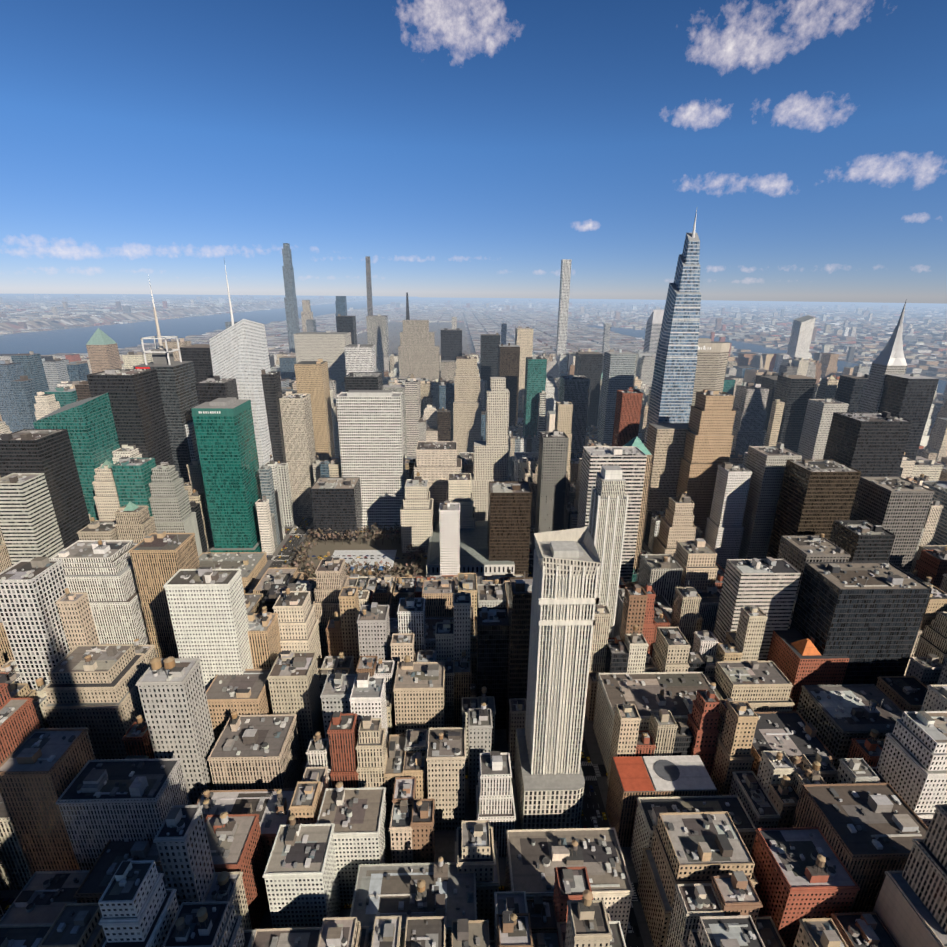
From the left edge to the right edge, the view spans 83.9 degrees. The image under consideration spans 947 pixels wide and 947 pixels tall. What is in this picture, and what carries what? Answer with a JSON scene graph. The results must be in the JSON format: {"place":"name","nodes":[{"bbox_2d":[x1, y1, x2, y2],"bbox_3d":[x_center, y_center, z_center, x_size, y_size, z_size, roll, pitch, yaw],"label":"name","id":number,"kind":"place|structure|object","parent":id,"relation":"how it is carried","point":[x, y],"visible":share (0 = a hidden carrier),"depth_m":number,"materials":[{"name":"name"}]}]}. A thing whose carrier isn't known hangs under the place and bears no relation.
{"place":"outdoors","nodes":[
{"label":"outdoors","id":0,"kind":"place"},
{"bbox_2d":[0,294,408,330],"bbox_3d":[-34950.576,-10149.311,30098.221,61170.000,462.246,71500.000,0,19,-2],"label":"nj palisades","id":1,"kind":"structure","parent":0,"point":[8,325],"depth_m":8608.86,"materials":[{"name":"rock"}]},
{"bbox_2d":[0,297,431,354],"bbox_3d":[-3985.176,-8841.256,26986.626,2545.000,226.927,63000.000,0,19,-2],"label":"river","id":2,"kind":"structure","parent":0,"point":[76,340],"depth_m":4319.20,"materials":[{"name":"liquid"}]},
{"bbox_2d":[291,535,426,579],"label":"park lawn","id":3,"kind":"structure","parent":0,"point":[323,549],"depth_m":694.55,"materials":[{"name":"brown plant"}]},
{"bbox_2d":[282,523,424,578],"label":"park trees","id":4,"kind":"object","parent":3,"relation":"on","point":[376,564],"visible":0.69,"depth_m":649.94,"materials":[{"name":"brown plant"}]},
{"bbox_2d":[357,322,470,353],"bbox_3d":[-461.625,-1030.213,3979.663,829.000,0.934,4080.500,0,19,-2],"label":"park ground","id":5,"kind":"structure","parent":0,"point":[397,335],"depth_m":4075.97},
{"bbox_2d":[357,321,469,353],"bbox_3d":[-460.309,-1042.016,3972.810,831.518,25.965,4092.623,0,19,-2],"label":"park trees","id":6,"kind":"object","parent":5,"relation":"on","point":[394,327],"visible":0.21,"depth_m":4298.41,"materials":[{"name":"brown plant"}]},
{"bbox_2d":[0,297,946,946],"bbox_3d":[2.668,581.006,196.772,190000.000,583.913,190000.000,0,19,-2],"label":"ground","id":7,"kind":"structure","parent":0,"point":[590,809],"depth_m":3418.02,"materials":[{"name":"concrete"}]},
{"bbox_2d":[0,474,647,936],"bbox_3d":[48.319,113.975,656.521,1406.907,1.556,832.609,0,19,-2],"label":"trees","id":8,"kind":"object","parent":7,"relation":"on","point":[470,688],"visible":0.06,"depth_m":372.44,"materials":[{"name":"brown plant"}]},
{"bbox_2d":[0,460,665,946],"bbox_3d":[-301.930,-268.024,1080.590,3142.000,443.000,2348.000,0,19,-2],"label":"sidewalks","id":9,"kind":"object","parent":7,"relation":"on","point":[446,840],"depth_m":341.99,"materials":[{"name":"grey concrete"}]},
{"bbox_2d":[248,473,643,946],"bbox_3d":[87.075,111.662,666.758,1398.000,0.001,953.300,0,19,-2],"label":"road markings","id":10,"kind":"object","parent":7,"relation":"on","point":[583,750],"visible":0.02,"depth_m":376.42,"materials":[{"name":"white paint"}]},
{"bbox_2d":[0,314,946,946],"bbox_3d":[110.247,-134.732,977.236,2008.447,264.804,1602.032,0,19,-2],"label":"buildings","id":11,"kind":"structure","parent":7,"relation":"on","point":[814,518],"depth_m":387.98,"materials":[{"name":"beige concrete"}]},
{"bbox_2d":[0,294,946,399],"bbox_3d":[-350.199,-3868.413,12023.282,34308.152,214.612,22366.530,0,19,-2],"label":"buildings","id":12,"kind":"structure","parent":7,"relation":"on","point":[918,355],"depth_m":5987.56,"materials":[{"name":"grey concrete"}]},
{"bbox_2d":[0,348,946,480],"bbox_3d":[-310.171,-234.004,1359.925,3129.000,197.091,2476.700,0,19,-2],"label":"office buildings","id":13,"kind":"structure","parent":7,"relation":"on","point":[428,409],"depth_m":1065.96,"materials":[{"name":"grey concrete"}]},
{"bbox_2d":[86,210,906,829],"bbox_3d":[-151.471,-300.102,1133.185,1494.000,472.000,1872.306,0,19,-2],"label":"skyscrapers","id":14,"kind":"structure","parent":7,"relation":"on","point":[576,576],"depth_m":680.89,"materials":[{"name":"grey concrete"}]},
{"bbox_2d":[873,299,906,365],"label":"spire","id":15,"kind":"structure","parent":14,"relation":"on","point":[892,353],"depth_m":718.95,"materials":[{"name":"silver metal"}]},
{"bbox_2d":[0,0,946,303],"label":"sky","id":16,"kind":"structure","parent":0,"point":[464,148],"materials":[{"name":"blue"}]},
{"bbox_2d":[585,325,946,400],"bbox_3d":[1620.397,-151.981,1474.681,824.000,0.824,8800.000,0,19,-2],"label":"river","id":17,"kind":"structure","parent":0,"point":[841,365],"depth_m":3412.66,"materials":[{"name":"liquid"}]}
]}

